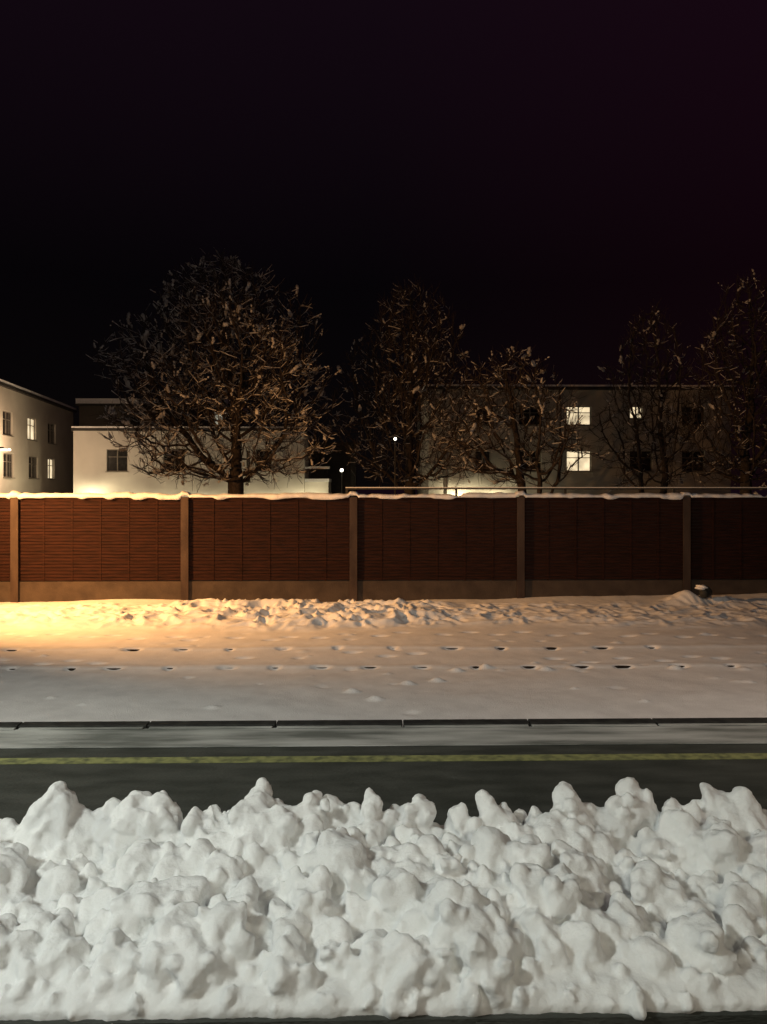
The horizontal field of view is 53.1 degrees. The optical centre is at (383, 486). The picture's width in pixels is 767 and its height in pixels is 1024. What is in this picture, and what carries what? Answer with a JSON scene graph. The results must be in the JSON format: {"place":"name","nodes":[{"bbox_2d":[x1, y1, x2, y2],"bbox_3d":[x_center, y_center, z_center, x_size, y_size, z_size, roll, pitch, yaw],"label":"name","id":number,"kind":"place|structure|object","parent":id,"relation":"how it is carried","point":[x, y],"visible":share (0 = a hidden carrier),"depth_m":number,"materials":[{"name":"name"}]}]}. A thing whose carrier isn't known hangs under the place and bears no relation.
{"place":"outdoors","nodes":[
{"label":"outdoors","id":0,"kind":"place"},
{"bbox_2d":[0,490,766,723],"bbox_3d":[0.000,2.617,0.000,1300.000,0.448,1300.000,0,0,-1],"label":"snowy ground","id":1,"kind":"structure","parent":0,"point":[398,642],"depth_m":12.32,"materials":[{"name":"white snow"}]},
{"bbox_2d":[0,386,72,493],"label":"walls","id":2,"kind":"structure","parent":1,"relation":"on","point":[21,408],"depth_m":57.16,"materials":[{"name":"beige paint"}]},
{"bbox_2d":[0,447,10,450],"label":"wall lamp","id":3,"kind":"object","parent":2,"relation":"attached to","point":[4,449],"visible":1,"depth_m":48.70,"materials":[{"name":"paint"}]},
{"bbox_2d":[3,411,53,478],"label":"window frames","id":4,"kind":"structure","parent":2,"relation":"attached to","point":[29,425],"depth_m":56.08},
{"bbox_2d":[3,412,52,477],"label":"dark window panes","id":5,"kind":"object","parent":4,"relation":"in","point":[9,456],"visible":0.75,"depth_m":51.85,"materials":[{"name":"black glass"}]},
{"bbox_2d":[28,419,51,477],"bbox_3d":[-26.160,-2.800,58.407,0.001,4.400,6.695,0,0,-8],"label":"window panes lit","id":6,"kind":"object","parent":4,"relation":"in","point":[32,430],"depth_m":56.96,"materials":[{"name":"yellow glass"}]},
{"bbox_2d":[2,434,56,479],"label":"window sills","id":7,"kind":"structure","parent":2,"relation":"attached to","point":[36,441],"depth_m":56.20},
{"bbox_2d":[0,379,76,412],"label":"roof","id":8,"kind":"structure","parent":2,"relation":"on","point":[18,389],"depth_m":56.18,"materials":[{"name":"grey metal"}]},
{"bbox_2d":[79,406,244,426],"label":"walls","id":9,"kind":"structure","parent":1,"relation":"on","point":[86,418],"depth_m":67.55,"materials":[{"name":"grey paint"}]},
{"bbox_2d":[75,398,246,415],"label":"roof","id":10,"kind":"structure","parent":9,"relation":"on","point":[94,402],"depth_m":67.31,"materials":[{"name":"grey metal"}]},
{"bbox_2d":[73,431,313,496],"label":"walls","id":11,"kind":"structure","parent":1,"relation":"on","point":[91,474],"depth_m":54.70,"materials":[{"name":"beige paint"}]},
{"bbox_2d":[107,449,271,481],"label":"window frames","id":12,"kind":"structure","parent":11,"relation":"attached to","point":[174,458],"depth_m":54.81,"materials":[{"name":"wood"}]},
{"bbox_2d":[108,450,270,480],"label":"dark window panes","id":13,"kind":"object","parent":12,"relation":"in","point":[112,460],"visible":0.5,"depth_m":54.81,"materials":[{"name":"black glass"}]},
{"bbox_2d":[71,426,314,439],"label":"roof","id":14,"kind":"structure","parent":11,"relation":"on","point":[102,428],"depth_m":54.55,"materials":[{"name":"grey metal"}]},
{"bbox_2d":[86,248,346,493],"bbox_3d":[-6.134,-2.948,29.073,9.445,11.995,8.156,0,0,-1],"label":"deciduous tree","id":15,"kind":"object","parent":1,"relation":"on","point":[234,480],"visible":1,"depth_m":28.06,"materials":[{"name":"brown plant"}]},
{"bbox_2d":[305,442,356,496],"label":"building","id":16,"kind":"structure","parent":1,"relation":"on","point":[327,480],"depth_m":58.94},
{"bbox_2d":[340,468,343,493],"bbox_3d":[-2.720,0.864,50.022,0.240,4.172,0.370,0,0,-1],"label":"yard lamp","id":17,"kind":"object","parent":1,"relation":"on","point":[341,469],"visible":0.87,"depth_m":50.13,"materials":[{"name":"grey metal"}]},
{"bbox_2d":[7,647,733,670],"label":"footprints","id":18,"kind":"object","parent":1,"relation":"on","point":[526,667],"depth_m":11.79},
{"bbox_2d":[0,491,766,602],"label":"noise barrier fence","id":19,"kind":"object","parent":1,"relation":"on","point":[320,547],"visible":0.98,"depth_m":18.35,"materials":[{"name":"brown wood"}]},
{"bbox_2d":[0,718,766,1023],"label":"road","id":20,"kind":"structure","parent":1,"relation":"on","point":[444,766],"depth_m":5.24,"materials":[{"name":"grey asphalt"}]},
{"bbox_2d":[0,777,766,1021],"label":"snow bank","id":21,"kind":"structure","parent":20,"relation":"on","point":[628,898],"depth_m":3.10,"materials":[{"name":"white snow"}]},
{"bbox_2d":[392,435,397,494],"bbox_3d":[0.473,0.432,31.080,0.240,5.035,0.370,0,0,-1],"label":"yard lamp","id":22,"kind":"object","parent":1,"relation":"on","point":[395,438],"visible":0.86,"depth_m":31.19,"materials":[{"name":"grey metal"}]},
{"bbox_2d":[323,274,493,494],"bbox_3d":[1.087,-3.003,32.874,6.560,12.105,6.322,0,0,31],"label":"deciduous tree","id":23,"kind":"object","parent":1,"relation":"on","point":[410,471],"visible":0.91,"depth_m":32.57,"materials":[{"name":"brown plant"}]},
{"bbox_2d":[446,445,447,493],"bbox_3d":[4.134,0.033,49.969,0.140,5.433,0.133,0,0,-1],"label":"downpipe","id":24,"kind":"object","parent":1,"relation":"on","point":[446,474],"visible":0.16,"depth_m":49.91,"materials":[{"name":"grey metal"}]},
{"bbox_2d":[423,341,609,496],"bbox_3d":[4.853,-1.206,29.186,6.540,8.655,5.483,0,0,-1],"label":"deciduous tree","id":25,"kind":"object","parent":1,"relation":"on","point":[518,477],"visible":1,"depth_m":28.69,"materials":[{"name":"brown plant"}]},
{"bbox_2d":[346,487,766,495],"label":"railing","id":26,"kind":"object","parent":1,"relation":"on","point":[564,488],"visible":0.46,"depth_m":21.07,"materials":[{"name":"grey metal"}]},
{"bbox_2d":[417,390,730,496],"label":"walls","id":27,"kind":"structure","parent":1,"relation":"on","point":[598,475],"depth_m":50.28,"materials":[{"name":"beige paint"}]},
{"bbox_2d":[414,384,735,408],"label":"roof","id":28,"kind":"structure","parent":27,"relation":"on","point":[587,387],"depth_m":50.02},
{"bbox_2d":[475,406,703,471],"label":"window frames","id":29,"kind":"structure","parent":27,"relation":"attached to","point":[529,412],"depth_m":50.36,"materials":[{"name":"white plastic"}]},
{"bbox_2d":[476,407,702,470],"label":"dark window panes","id":30,"kind":"object","parent":29,"relation":"in","point":[646,461],"visible":0.37,"depth_m":50.49,"materials":[{"name":"black glass"}]},
{"bbox_2d":[567,407,640,470],"bbox_3d":[14.474,-3.123,50.447,5.032,4.281,0.001,0,0,-1],"label":"window panes lit","id":31,"kind":"object","parent":29,"relation":"in","point":[584,464],"depth_m":50.42,"materials":[{"name":"beige glass"}]},
{"bbox_2d":[482,425,702,425],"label":"window sills","id":32,"kind":"structure","parent":27,"relation":"attached to","point":[577,425],"depth_m":50.17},
{"bbox_2d":[582,299,717,493],"bbox_3d":[11.812,-2.620,34.284,5.720,11.488,5.254,0,0,-1],"label":"deciduous tree","id":33,"kind":"object","parent":1,"relation":"on","point":[660,435],"visible":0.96,"depth_m":34.02,"materials":[{"name":"brown plant"}]},
{"bbox_2d":[695,585,711,597],"bbox_3d":[7.272,2.391,17.495,0.351,0.303,0.292,0,0,44],"label":"snowy boulder","id":34,"kind":"object","parent":1,"relation":"on","point":[705,591],"visible":1,"depth_m":17.42,"materials":[{"name":"stone"}]},
{"bbox_2d":[661,268,766,493],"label":"deciduous tree","id":35,"kind":"object","parent":1,"relation":"on","point":[746,472],"visible":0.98,"depth_m":31.04,"materials":[{"name":"brown plant"}]},
{"bbox_2d":[0,0,766,489],"label":"sky","id":36,"kind":"structure","parent":0,"point":[561,170],"materials":[{"name":"black"}]}
]}

